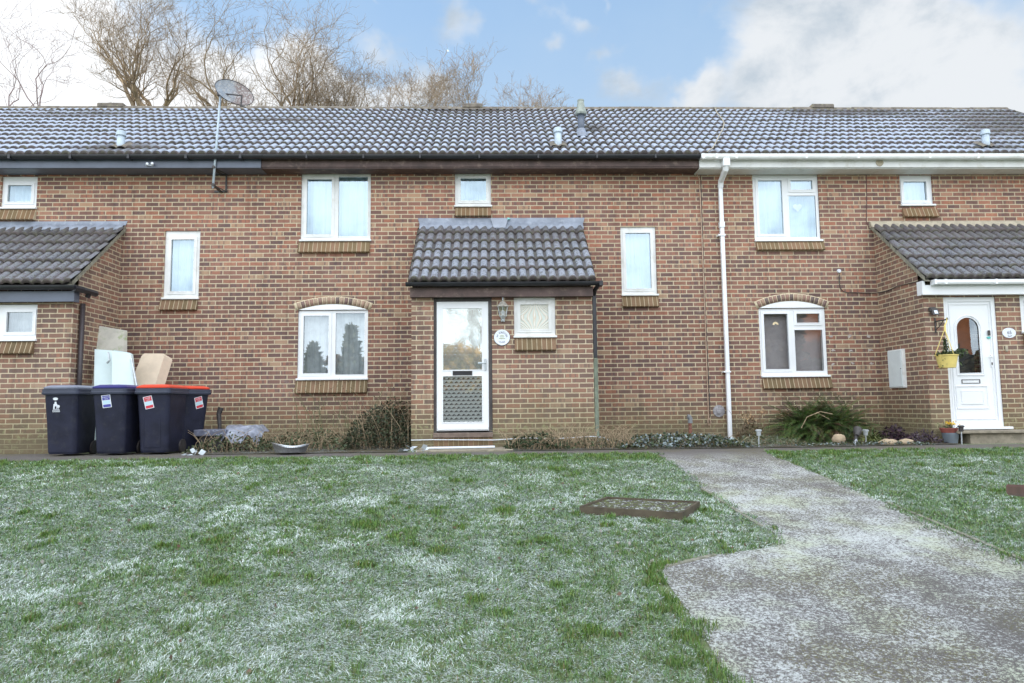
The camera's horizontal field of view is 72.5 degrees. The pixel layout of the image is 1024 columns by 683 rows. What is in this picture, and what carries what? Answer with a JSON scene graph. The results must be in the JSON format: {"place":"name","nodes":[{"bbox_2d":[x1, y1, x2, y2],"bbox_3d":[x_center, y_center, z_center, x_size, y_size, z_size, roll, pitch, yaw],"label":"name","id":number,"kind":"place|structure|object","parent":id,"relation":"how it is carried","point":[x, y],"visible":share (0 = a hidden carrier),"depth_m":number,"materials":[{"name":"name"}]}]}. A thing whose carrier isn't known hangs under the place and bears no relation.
{"place":"outdoors","nodes":[
{"label":"outdoors","id":0,"kind":"place"},
{"bbox_2d":[0,443,1023,682],"bbox_3d":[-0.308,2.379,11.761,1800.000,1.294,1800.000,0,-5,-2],"label":"ground","id":1,"kind":"structure","parent":0,"point":[630,659],"depth_m":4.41,"materials":[{"name":"green plant"}]},
{"bbox_2d":[0,0,76,105],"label":"bare tree","id":2,"kind":"object","parent":1,"relation":"on","point":[9,97],"visible":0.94,"depth_m":27.00,"materials":[{"name":"brown plant"}]},
{"bbox_2d":[0,0,106,105],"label":"bare tree","id":3,"kind":"object","parent":1,"relation":"on","point":[39,104],"visible":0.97,"depth_m":25.97,"materials":[{"name":"brown plant"}]},
{"bbox_2d":[94,349,111,439],"bbox_3d":[-6.269,0.892,10.759,0.305,1.565,0.393,3,-7,-36],"label":"white panel","id":4,"kind":"object","parent":1,"relation":"on","point":[102,372],"visible":0.23,"depth_m":10.84,"materials":[{"name":"white plastic"}]},
{"bbox_2d":[92,326,126,385],"bbox_3d":[-6.442,0.717,11.153,0.564,1.990,0.299,2,-6,-29],"label":"weathered board","id":5,"kind":"object","parent":1,"relation":"on","point":[109,338],"visible":0.23,"depth_m":11.28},
{"bbox_2d":[106,350,137,384],"bbox_3d":[-5.912,0.893,10.704,0.665,1.545,0.320,0,-5,-2],"label":"folded panel","id":6,"kind":"object","parent":1,"relation":"on","point":[123,370],"visible":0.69,"depth_m":10.78,"materials":[{"name":"metal"}]},
{"bbox_2d":[52,0,221,105],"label":"bare tree","id":7,"kind":"object","parent":1,"relation":"on","point":[130,82],"visible":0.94,"depth_m":25.97,"materials":[{"name":"brown plant"}]},
{"bbox_2d":[135,353,171,385],"bbox_3d":[-5.852,0.967,10.985,0.350,1.590,0.880,-6,-7,43],"label":"cardboard sheet","id":8,"kind":"object","parent":1,"relation":"on","point":[152,368],"visible":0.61,"depth_m":11.16,"materials":[{"name":"cardboard"}]},
{"bbox_2d":[0,103,311,453],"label":"terraced house","id":9,"kind":"structure","parent":1,"relation":"on","point":[165,254],"depth_m":11.90,"materials":[{"name":"brown brick"}]},
{"bbox_2d":[0,177,37,208],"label":"window","id":10,"kind":"structure","parent":9,"relation":"in","point":[18,192],"depth_m":12.05,"materials":[{"name":"white plastic"}]},
{"bbox_2d":[0,305,37,340],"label":"window","id":11,"kind":"structure","parent":9,"relation":"in","point":[17,322],"depth_m":10.55,"materials":[{"name":"white plastic"}]},
{"bbox_2d":[112,130,132,147],"bbox_3d":[-6.766,-3.436,12.081,0.300,0.440,0.260,0,-5,-2],"label":"roof vent","id":12,"kind":"object","parent":9,"relation":"on","point":[121,135],"visible":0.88,"depth_m":12.03,"materials":[{"name":"grey plastic"}]},
{"bbox_2d":[161,231,199,299],"bbox_3d":[-5.658,-1.301,12.047,0.638,1.194,0.261,0,-5,-2],"label":"window","id":13,"kind":"structure","parent":9,"relation":"in","point":[182,248],"depth_m":12.05,"materials":[{"name":"white plastic"}]},
{"bbox_2d":[211,79,253,192],"bbox_3d":[-4.810,-3.527,11.912,0.681,1.931,0.558,0,-5,-2],"label":"satellite dish","id":14,"kind":"object","parent":9,"relation":"attached to","point":[221,93],"visible":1,"depth_m":11.90,"materials":[{"name":"grey metal"}]},
{"bbox_2d":[193,429,229,450],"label":"garden slab","id":15,"kind":"structure","parent":1,"relation":"on","point":[202,432],"depth_m":10.53,"materials":[{"name":"stone"}]},
{"bbox_2d":[221,424,268,444],"bbox_3d":[-4.088,1.448,10.716,0.560,0.345,0.550,0,-5,-2],"label":"plastic sheet","id":16,"kind":"object","parent":15,"relation":"on","point":[253,432],"visible":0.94,"depth_m":10.62,"materials":[{"name":"white plastic"}]},
{"bbox_2d":[137,20,291,105],"bbox_3d":[-12.015,-4.450,28.115,4.339,15.607,6.743,-2,-6,19],"label":"bare tree","id":17,"kind":"object","parent":1,"relation":"on","point":[217,104],"visible":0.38,"depth_m":27.67,"materials":[{"name":"brown plant"}]},
{"bbox_2d":[120,0,325,105],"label":"bare tree","id":18,"kind":"object","parent":1,"relation":"on","point":[223,75],"visible":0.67,"depth_m":25.44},
{"bbox_2d":[210,0,371,105],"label":"bare tree","id":19,"kind":"object","parent":1,"relation":"on","point":[281,103],"visible":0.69,"depth_m":26.59,"materials":[{"name":"brown plant"}]},
{"bbox_2d":[194,444,409,453],"bbox_3d":[-3.057,1.651,10.745,3.060,0.001,2.050,0,-5,-2],"label":"flower bed","id":20,"kind":"object","parent":1,"relation":"on","point":[338,450],"visible":0.33,"depth_m":10.24,"materials":[{"name":"soil"}]},
{"bbox_2d":[216,407,223,428],"bbox_3d":[-4.578,1.360,10.937,0.113,0.675,0.090,0,-5,-2],"label":"dark post","id":21,"kind":"object","parent":20,"relation":"on","point":[218,415],"visible":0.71,"depth_m":10.93,"materials":[{"name":"metal"}]},
{"bbox_2d":[182,429,283,453],"bbox_3d":[-4.105,1.471,10.444,1.222,0.357,1.066,0,-5,-2],"label":"bramble patch","id":22,"kind":"object","parent":20,"relation":"on","point":[203,446],"visible":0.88,"depth_m":10.19,"materials":[{"name":"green plant"}]},
{"bbox_2d":[257,425,361,450],"bbox_3d":[-3.153,1.484,10.763,1.527,0.375,1.275,0,-5,-2],"label":"bramble patch","id":23,"kind":"object","parent":20,"relation":"on","point":[299,440],"visible":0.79,"depth_m":10.56,"materials":[{"name":"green plant"}]},
{"bbox_2d":[288,372,400,446],"bbox_3d":[-2.690,1.073,11.230,1.835,1.259,0.475,0,-5,-2],"label":"wispy weed","id":24,"kind":"object","parent":20,"relation":"on","point":[334,411],"visible":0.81,"depth_m":11.21,"materials":[{"name":"brown plant"}]},
{"bbox_2d":[329,396,411,449],"bbox_3d":[-2.035,1.270,10.964,1.502,0.827,1.300,0,-5,-2],"label":"bramble patch","id":25,"kind":"object","parent":20,"relation":"on","point":[363,434],"visible":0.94,"depth_m":10.68,"materials":[{"name":"leaves"},{"name":"plant"}]},
{"bbox_2d":[352,385,410,445],"bbox_3d":[-2.048,1.219,11.602,1.251,1.052,0.461,0,-5,-2],"label":"ivy bush","id":26,"kind":"object","parent":20,"relation":"on","point":[403,408],"visible":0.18,"depth_m":11.59,"materials":[{"name":"green plant"}]},
{"bbox_2d":[251,12,379,106],"bbox_3d":[-7.580,-4.484,25.825,5.195,15.150,5.299,3,-7,-37],"label":"bare tree","id":27,"kind":"object","parent":1,"relation":"on","point":[308,78],"visible":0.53,"depth_m":26.19,"materials":[{"name":"brown plant"}]},
{"bbox_2d":[243,44,416,106],"bbox_3d":[-6.774,-4.424,26.599,5.549,15.164,4.398,-3,-6,28],"label":"bare tree","id":28,"kind":"object","parent":1,"relation":"on","point":[335,93],"visible":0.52,"depth_m":26.81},
{"bbox_2d":[285,46,388,106],"bbox_3d":[-5.969,-3.888,26.029,3.700,13.973,4.075,-3,-6,21],"label":"bare tree","id":29,"kind":"object","parent":1,"relation":"on","point":[348,92],"visible":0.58,"depth_m":25.98,"materials":[{"name":"brown plant"}]},
{"bbox_2d":[9,462,745,682],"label":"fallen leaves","id":30,"kind":"object","parent":1,"relation":"on","point":[249,669],"visible":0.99,"depth_m":5.25,"materials":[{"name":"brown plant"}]},
{"bbox_2d":[363,44,462,106],"bbox_3d":[-4.155,-4.120,27.313,4.794,14.638,3.361,0,-5,-2],"label":"bare tree","id":31,"kind":"object","parent":1,"relation":"on","point":[447,73],"visible":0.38,"depth_m":27.34,"materials":[{"name":"brown plant"}]},
{"bbox_2d":[399,444,428,451],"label":"litter","id":32,"kind":"object","parent":1,"relation":"on","point":[424,447],"visible":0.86,"depth_m":9.92,"materials":[{"name":"white plastic"}]},
{"bbox_2d":[361,61,469,106],"bbox_3d":[-3.647,-4.122,27.839,4.390,14.720,4.626,0,-5,-2],"label":"bare tree","id":33,"kind":"object","parent":1,"relation":"on","point":[427,89],"visible":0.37,"depth_m":27.74,"materials":[{"name":"brown plant"}]},
{"bbox_2d":[394,37,531,106],"bbox_3d":[-1.536,-4.180,26.363,3.800,14.519,5.485,-4,-6,33],"label":"bare tree","id":34,"kind":"object","parent":1,"relation":"on","point":[464,89],"visible":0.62,"depth_m":26.03,"materials":[{"name":"brown plant"}]},
{"bbox_2d":[415,447,512,451],"bbox_3d":[-0.680,1.597,10.170,1.380,0.076,0.668,0,-5,-2],"label":"door step","id":35,"kind":"object","parent":1,"relation":"on","point":[468,449],"depth_m":9.85,"materials":[{"name":"concrete"}]},
{"bbox_2d":[429,446,494,448],"bbox_3d":[-0.748,1.529,10.083,1.001,0.037,0.032,0,-5,-3],"label":"trim strip","id":36,"kind":"object","parent":35,"relation":"on","point":[460,447],"depth_m":10.08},
{"bbox_2d":[260,103,702,449],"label":"terraced house","id":37,"kind":"structure","parent":1,"relation":"on","point":[413,245],"depth_m":12.00,"materials":[{"name":"brown brick"}]},
{"bbox_2d":[295,310,367,379],"bbox_3d":[-3.059,0.066,11.989,1.226,1.196,0.260,0,-5,-2],"label":"window","id":38,"kind":"structure","parent":37,"relation":"in","point":[333,344],"depth_m":12.07,"materials":[{"name":"white plastic"}]},
{"bbox_2d":[299,174,370,241],"bbox_3d":[-3.061,-2.318,12.212,1.241,1.205,0.261,0,-5,-2],"label":"window","id":39,"kind":"structure","parent":37,"relation":"in","point":[334,207],"depth_m":12.30,"materials":[{"name":"white plastic"}]},
{"bbox_2d":[437,302,488,430],"bbox_3d":[-0.753,0.368,10.649,0.791,1.973,0.115,0,-5,-2],"label":"door","id":40,"kind":"structure","parent":37,"relation":"in","point":[462,327],"depth_m":10.67,"materials":[{"name":"white plastic"}]},
{"bbox_2d":[454,174,491,206],"bbox_3d":[-0.687,-2.642,12.307,0.668,0.617,0.260,0,-5,-2],"label":"window","id":41,"kind":"structure","parent":37,"relation":"in","point":[471,190],"depth_m":12.27,"materials":[{"name":"white plastic"}]},
{"bbox_2d":[494,330,509,345],"bbox_3d":[-0.153,-0.058,10.678,0.254,0.254,0.017,0,-5,-2],"label":"house plaque","id":42,"kind":"object","parent":37,"relation":"attached to","point":[501,337],"visible":1,"depth_m":10.67,"materials":[{"name":"ceramic"}]},
{"bbox_2d":[497,297,508,321],"bbox_3d":[-0.140,-0.491,10.643,0.184,0.371,0.210,0,-5,-2],"label":"wall lantern","id":43,"kind":"object","parent":37,"relation":"attached to","point":[502,304],"depth_m":10.61,"materials":[{"name":"metal"}]},
{"bbox_2d":[411,436,607,440],"bbox_3d":[-0.022,1.477,10.524,2.989,0.077,0.046,0,-5,-2],"label":"base cable","id":44,"kind":"object","parent":37,"relation":"attached to","point":[481,439],"visible":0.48,"depth_m":10.49,"materials":[{"name":"plastic"}]},
{"bbox_2d":[514,298,556,337],"bbox_3d":[0.353,-0.366,10.752,0.666,0.624,0.135,0,-5,-2],"label":"window","id":45,"kind":"structure","parent":37,"relation":"in","point":[518,332],"depth_m":10.75,"materials":[{"name":"white plastic"}]},
{"bbox_2d":[549,127,566,147],"bbox_3d":[0.814,-3.551,12.347,0.300,0.480,0.260,0,-5,-2],"label":"roof vent","id":46,"kind":"object","parent":37,"relation":"on","point":[558,141],"visible":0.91,"depth_m":12.30,"materials":[{"name":"grey plastic"}]},
{"bbox_2d":[575,99,587,136],"bbox_3d":[1.313,-4.222,13.288,0.340,0.760,0.340,0,-5,-2],"label":"flue terminal","id":47,"kind":"object","parent":37,"relation":"on","point":[580,113],"visible":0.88,"depth_m":13.23,"materials":[{"name":"white plastic"}]},
{"bbox_2d":[620,227,658,295],"bbox_3d":[2.209,-1.391,12.268,0.656,1.224,0.260,0,-5,-2],"label":"window","id":48,"kind":"structure","parent":37,"relation":"in","point":[638,247],"depth_m":12.34,"materials":[{"name":"white plastic"}]},
{"bbox_2d":[497,78,573,106],"bbox_3d":[1.113,-3.729,26.801,3.317,13.655,3.488,0,-5,-2],"label":"bare tree","id":49,"kind":"object","parent":1,"relation":"on","point":[538,100],"visible":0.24,"depth_m":26.71,"materials":[{"name":"plant"}]},
{"bbox_2d":[579,497,699,520],"bbox_3d":[1.159,1.588,6.283,1.033,0.316,0.452,-2,-6,15],"label":"inspection cover","id":50,"kind":"object","parent":1,"relation":"on","point":[647,508],"visible":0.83,"depth_m":6.21,"materials":[{"name":"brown concrete"}]},
{"bbox_2d":[655,553,716,572],"bbox_3d":[1.212,1.567,4.908,0.607,0.083,0.078,3,-7,-35],"label":"kerb edging","id":51,"kind":"object","parent":1,"relation":"on","point":[694,559],"visible":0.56,"depth_m":4.93,"materials":[{"name":"grey concrete"}]},
{"bbox_2d":[700,488,762,526],"bbox_3d":[1.996,1.527,6.452,0.039,0.198,1.353,0,-5,-5],"label":"kerb edging","id":52,"kind":"object","parent":1,"relation":"on","point":[732,507],"visible":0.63,"depth_m":6.25,"materials":[{"name":"grey concrete"}]},
{"bbox_2d":[507,439,957,450],"bbox_3d":[3.171,1.602,10.918,6.880,0.001,2.050,0,-5,-2],"label":"flower bed","id":53,"kind":"object","parent":1,"relation":"on","point":[733,446],"visible":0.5,"depth_m":10.18,"materials":[{"name":"soil"}]},
{"bbox_2d":[491,428,583,449],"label":"dry weeds","id":54,"kind":"object","parent":53,"relation":"on","point":[516,442],"visible":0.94,"depth_m":10.11,"materials":[{"name":"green plant"}]},
{"bbox_2d":[539,423,639,448],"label":"dry weeds","id":55,"kind":"object","parent":53,"relation":"on","point":[575,444],"visible":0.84,"depth_m":10.17,"materials":[{"name":"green plant"}]},
{"bbox_2d":[610,431,753,448],"bbox_3d":[2.488,1.482,10.566,2.021,0.264,1.306,0,-5,-2],"label":"ground cover","id":56,"kind":"object","parent":53,"relation":"on","point":[664,439],"visible":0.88,"depth_m":10.19,"materials":[{"name":"green plant"}]},
{"bbox_2d":[687,414,692,436],"bbox_3d":[2.979,1.452,11.685,0.092,0.470,0.076,0,-5,-2],"label":"stand pipe","id":57,"kind":"object","parent":53,"relation":"on","point":[690,419],"visible":0.89,"depth_m":11.67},
{"bbox_2d":[755,429,761,446],"bbox_3d":[3.567,1.402,10.098,0.092,0.262,0.090,0,-5,-2],"label":"solar light","id":58,"kind":"object","parent":53,"relation":"on","point":[758,432],"visible":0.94,"depth_m":10.08,"materials":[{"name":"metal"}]},
{"bbox_2d":[729,407,790,441],"bbox_3d":[4.054,1.348,11.322,1.068,0.588,0.478,0,-5,-2],"label":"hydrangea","id":59,"kind":"object","parent":53,"relation":"on","point":[743,432],"visible":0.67,"depth_m":11.27,"materials":[{"name":"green plant"}]},
{"bbox_2d":[730,434,818,446],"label":"ground cover plants","id":60,"kind":"object","parent":53,"relation":"on","point":[771,440],"visible":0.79,"depth_m":10.40,"materials":[{"name":"green plant"}]},
{"bbox_2d":[743,387,888,443],"bbox_3d":[5.027,1.201,11.242,2.760,0.964,1.513,0,-5,-2],"label":"fern bush","id":61,"kind":"object","parent":53,"relation":"on","point":[821,422],"visible":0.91,"depth_m":11.11,"materials":[{"name":"green plant"}]},
{"bbox_2d":[831,434,845,443],"bbox_3d":[4.968,1.486,10.620,0.207,0.180,0.156,0,-5,-2],"label":"rock","id":62,"kind":"object","parent":53,"relation":"on","point":[837,438],"visible":0.68,"depth_m":10.58,"materials":[{"name":"beige stone"}]},
{"bbox_2d":[853,426,861,444],"bbox_3d":[5.084,1.392,10.288,0.124,0.293,0.186,-4,-7,35],"label":"garden spotlight","id":63,"kind":"object","parent":53,"relation":"on","point":[857,431],"visible":0.94,"depth_m":10.26,"materials":[{"name":"metal"}]},
{"bbox_2d":[793,440,934,445],"bbox_3d":[5.134,1.485,10.200,2.014,0.094,0.336,0,-5,-2],"label":"ground cover","id":64,"kind":"object","parent":53,"relation":"on","point":[864,442],"visible":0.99,"depth_m":10.16,"materials":[{"name":"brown plant"}]},
{"bbox_2d":[862,429,868,443],"bbox_3d":[5.288,1.431,10.444,0.092,0.232,0.090,0,-5,-2],"label":"solar light","id":65,"kind":"object","parent":53,"relation":"on","point":[865,432],"visible":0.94,"depth_m":10.43,"materials":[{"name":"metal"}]},
{"bbox_2d":[859,436,881,442],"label":"strap plant","id":66,"kind":"object","parent":53,"relation":"on","point":[869,440],"visible":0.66,"depth_m":10.50,"materials":[{"name":"green plant"}]},
{"bbox_2d":[849,427,895,441],"bbox_3d":[5.501,1.434,10.681,0.676,0.236,0.735,4,-7,-38],"label":"strap plant","id":67,"kind":"object","parent":53,"relation":"on","point":[873,436],"visible":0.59,"depth_m":10.65,"materials":[{"name":"green plant"}]},
{"bbox_2d":[878,439,897,444],"bbox_3d":[5.578,1.508,10.377,0.323,0.134,0.176,0,-5,-2],"label":"rock","id":68,"kind":"object","parent":53,"relation":"on","point":[890,440],"visible":0.52,"depth_m":10.31,"materials":[{"name":"beige stone"}]},
{"bbox_2d":[876,424,912,440],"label":"purple plant","id":69,"kind":"object","parent":53,"relation":"on","point":[898,436],"visible":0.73,"depth_m":10.60,"materials":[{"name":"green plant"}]},
{"bbox_2d":[899,438,913,443],"bbox_3d":[5.848,1.499,10.362,0.232,0.123,0.166,0,-5,-2],"label":"rock","id":70,"kind":"object","parent":53,"relation":"on","point":[905,440],"visible":0.53,"depth_m":10.31,"materials":[{"name":"beige stone"}]},
{"bbox_2d":[907,427,948,443],"bbox_3d":[6.203,1.429,10.568,0.544,0.276,0.530,0,-5,-2],"label":"purple plant","id":71,"kind":"object","parent":53,"relation":"on","point":[919,438],"visible":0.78,"depth_m":10.47,"materials":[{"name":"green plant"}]},
{"bbox_2d":[653,104,1023,442],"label":"terraced house","id":72,"kind":"structure","parent":1,"relation":"on","point":[945,209],"depth_m":12.18,"materials":[{"name":"brown brick"}]},
{"bbox_2d":[696,174,710,424],"bbox_3d":[3.360,-0.824,12.148,0.031,4.240,0.011,0,-5,-2],"label":"wall cable","id":73,"kind":"object","parent":72,"relation":"attached to","point":[705,301],"depth_m":12.12,"materials":[{"name":"metal"}]},
{"bbox_2d":[707,108,724,151],"bbox_3d":[4.028,-4.213,13.686,0.245,2.238,3.538,-2,-6,19],"label":"roof cable","id":74,"kind":"object","parent":72,"relation":"attached to","point":[720,132],"visible":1,"depth_m":13.29,"materials":[{"name":"white plastic"}]},
{"bbox_2d":[713,405,724,416],"bbox_3d":[3.547,1.190,11.960,0.210,0.210,0.032,0,-5,-2],"label":"vent plate","id":75,"kind":"object","parent":72,"relation":"attached to","point":[718,410],"visible":1,"depth_m":11.96,"materials":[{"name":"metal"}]},
{"bbox_2d":[752,175,822,241],"bbox_3d":[4.851,-2.353,12.430,1.215,1.215,0.261,0,-5,-2],"label":"window","id":76,"kind":"structure","parent":72,"relation":"in","point":[776,219],"depth_m":12.50,"materials":[{"name":"white plastic"}]},
{"bbox_2d":[793,204,801,211],"bbox_3d":[5.106,-2.384,12.499,0.161,0.146,0.010,0,-5,-2],"label":"hanging heart","id":77,"kind":"object","parent":76,"relation":"hanging from","point":[798,207],"visible":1,"depth_m":12.50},
{"bbox_2d":[758,308,830,376],"bbox_3d":[4.882,0.024,12.195,1.212,1.202,0.235,0,-5,-2],"label":"window","id":78,"kind":"structure","parent":72,"relation":"in","point":[795,347],"depth_m":12.28,"materials":[{"name":"white plastic"}]},
{"bbox_2d":[866,175,868,226],"bbox_3d":[6.287,-2.494,12.382,0.058,0.953,0.023,0,-5,-2],"label":"wall cable","id":79,"kind":"object","parent":72,"relation":"attached to","point":[866,200],"depth_m":12.38,"materials":[{"name":"plastic"}]},
{"bbox_2d":[837,269,918,292],"bbox_3d":[6.306,-1.093,11.775,0.595,0.456,1.424,2,-6,-30],"label":"cable entry","id":80,"kind":"object","parent":72,"relation":"attached to","point":[838,270],"visible":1,"depth_m":12.21,"materials":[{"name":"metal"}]},
{"bbox_2d":[876,160,883,165],"bbox_3d":[6.373,-3.101,12.111,0.130,0.128,0.014,0,-5,-2],"label":"fascia vent","id":81,"kind":"object","parent":72,"relation":"attached to","point":[879,162],"visible":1,"depth_m":12.11,"materials":[{"name":"beige plastic"}]},
{"bbox_2d":[887,349,906,387],"bbox_3d":[6.383,0.453,11.595,0.073,0.634,0.420,0,-5,-2],"label":"meter box","id":82,"kind":"object","parent":72,"relation":"attached to","point":[897,368],"visible":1,"depth_m":11.53,"materials":[{"name":"white plastic"}]},
{"bbox_2d":[887,350,902,386],"bbox_3d":[6.362,0.455,11.607,0.012,0.600,0.375,0,-5,-2],"label":"door","id":83,"kind":"structure","parent":82,"relation":"in","point":[894,357],"depth_m":11.58,"materials":[{"name":"white plastic"}]},
{"bbox_2d":[899,176,935,206],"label":"window","id":84,"kind":"structure","parent":72,"relation":"in","point":[915,191],"depth_m":12.49,"materials":[{"name":"white plastic"}]},
{"bbox_2d":[928,307,939,314],"bbox_3d":[6.555,-0.474,10.857,0.115,0.125,0.102,0,-5,-2],"label":"floodlight","id":85,"kind":"object","parent":72,"relation":"attached to","point":[933,310],"visible":1,"depth_m":10.85,"materials":[{"name":"metal"}]},
{"bbox_2d":[934,318,947,332],"bbox_3d":[6.598,-0.263,10.729,0.020,0.230,0.324,0,-5,-2],"label":"basket bracket","id":86,"kind":"object","parent":72,"relation":"attached to","point":[935,321],"visible":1,"depth_m":10.86,"materials":[{"name":"metal"}]},
{"bbox_2d":[930,318,967,367],"bbox_3d":[6.565,0.026,10.533,0.523,0.787,0.446,2,-6,-22],"label":"hanging basket","id":87,"kind":"object","parent":86,"relation":"hanging from","point":[947,359],"visible":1,"depth_m":10.46,"materials":[{"name":"yellow plastic"}]},
{"bbox_2d":[947,302,997,420],"bbox_3d":[7.165,0.311,10.996,0.690,1.851,0.351,0,-5,-2],"label":"door","id":88,"kind":"structure","parent":72,"relation":"in","point":[974,394],"depth_m":10.88,"materials":[{"name":"white plastic"}]},
{"bbox_2d":[973,129,999,147],"bbox_3d":[8.488,-3.580,12.517,0.300,0.450,0.260,0,-5,-2],"label":"roof vent","id":89,"kind":"object","parent":72,"relation":"on","point":[985,136],"visible":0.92,"depth_m":12.47,"materials":[{"name":"grey plastic"}]},
{"bbox_2d":[1002,328,1015,337],"bbox_3d":[7.756,-0.133,10.899,0.216,0.160,0.018,0,-5,-2],"label":"number plaque","id":90,"kind":"object","parent":72,"relation":"attached to","point":[1008,332],"visible":1,"depth_m":10.90,"materials":[{"name":"white ceramic"}]},
{"bbox_2d":[1019,296,1023,333],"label":"window","id":91,"kind":"structure","parent":72,"relation":"in","point":[1021,298],"depth_m":10.98,"materials":[{"name":"white plastic"}]},
{"bbox_2d":[941,433,958,442],"bbox_3d":[6.621,1.460,10.547,0.230,0.165,0.230,0,-5,-2],"label":"plant pot","id":92,"kind":"object","parent":1,"relation":"on","point":[951,437],"visible":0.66,"depth_m":10.46,"materials":[{"name":"grey metal"}]},
{"bbox_2d":[937,421,960,432],"bbox_3d":[6.579,1.285,10.561,0.291,0.186,0.253,0,-5,-2],"label":"planter bowl","id":93,"kind":"object","parent":92,"relation":"on","point":[950,429],"visible":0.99,"depth_m":10.49,"materials":[{"name":"ceramic"}]},
{"bbox_2d":[886,501,1023,560],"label":"kerb edging","id":94,"kind":"object","parent":1,"relation":"on","point":[965,534],"visible":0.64,"depth_m":5.57,"materials":[{"name":"grey concrete"}]},
{"bbox_2d":[957,425,964,443],"bbox_3d":[6.661,1.383,10.355,0.092,0.282,0.090,0,-5,-2],"label":"solar light","id":95,"kind":"object","parent":1,"relation":"on","point":[961,428],"visible":1,"depth_m":10.34,"materials":[{"name":"metal"}]},
{"bbox_2d":[956,429,1023,443],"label":"door step","id":96,"kind":"object","parent":1,"relation":"on","point":[990,436],"depth_m":10.48,"materials":[{"name":"concrete"}]},
{"bbox_2d":[1006,484,1023,496],"bbox_3d":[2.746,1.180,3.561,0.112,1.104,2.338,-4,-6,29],"label":"cover","id":97,"kind":"object","parent":1,"relation":"on","point":[1014,490],"visible":1,"depth_m":4.20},
{"bbox_2d":[0,444,1023,460],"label":"tarmac path","id":98,"kind":"structure","parent":0,"point":[80,456],"depth_m":9.59,"materials":[{"name":"grey asphalt"}]},
{"bbox_2d":[41,385,96,453],"bbox_3d":[-6.297,1.126,10.032,0.520,0.996,0.748,0,-5,-2],"label":"wheelie bin","id":99,"kind":"object","parent":98,"relation":"on","point":[70,416],"visible":0.84,"depth_m":9.74,"materials":[{"name":"grey plastic"}]},
{"bbox_2d":[90,384,140,453],"bbox_3d":[-5.633,1.122,10.056,0.520,0.996,0.748,0,-5,-2],"label":"wheelie bin","id":100,"kind":"object","parent":98,"relation":"on","point":[117,418],"visible":0.9,"depth_m":9.76,"materials":[{"name":"grey plastic"}]},
{"bbox_2d":[134,384,189,452],"bbox_3d":[-5.075,1.126,10.161,0.520,0.996,0.748,0,-5,-2],"label":"wheelie bin","id":101,"kind":"object","parent":98,"relation":"on","point":[161,408],"visible":1,"depth_m":9.86,"materials":[{"name":"grey plastic"}]},
{"bbox_2d":[183,448,205,455],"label":"litter","id":102,"kind":"object","parent":98,"relation":"on","point":[201,452],"visible":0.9,"depth_m":9.71,"materials":[{"name":"white plastic"}]},
{"bbox_2d":[182,386,210,449],"bbox_3d":[-5.084,1.184,10.782,0.748,0.996,0.520,-4,-6,34],"label":"wheelie bin","id":103,"kind":"object","parent":98,"relation":"on","point":[195,406],"visible":0.47,"depth_m":10.62,"materials":[{"name":"grey plastic"}]},
{"bbox_2d":[271,442,309,452],"bbox_3d":[-3.058,1.455,9.643,0.528,0.145,0.380,0,-5,-2],"label":"foil tray","id":104,"kind":"object","parent":98,"relation":"on","point":[279,448],"visible":1,"depth_m":9.52,"materials":[{"name":"silver metal"}]},
{"bbox_2d":[0,0,1023,112],"label":"sky","id":105,"kind":"structure","parent":0,"point":[602,53],"materials":[{"name":"blue"}]},
{"bbox_2d":[659,452,1023,682],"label":"tarmac path","id":106,"kind":"structure","parent":0,"point":[844,585],"depth_m":4.35,"materials":[{"name":"grey asphalt"}]}
]}

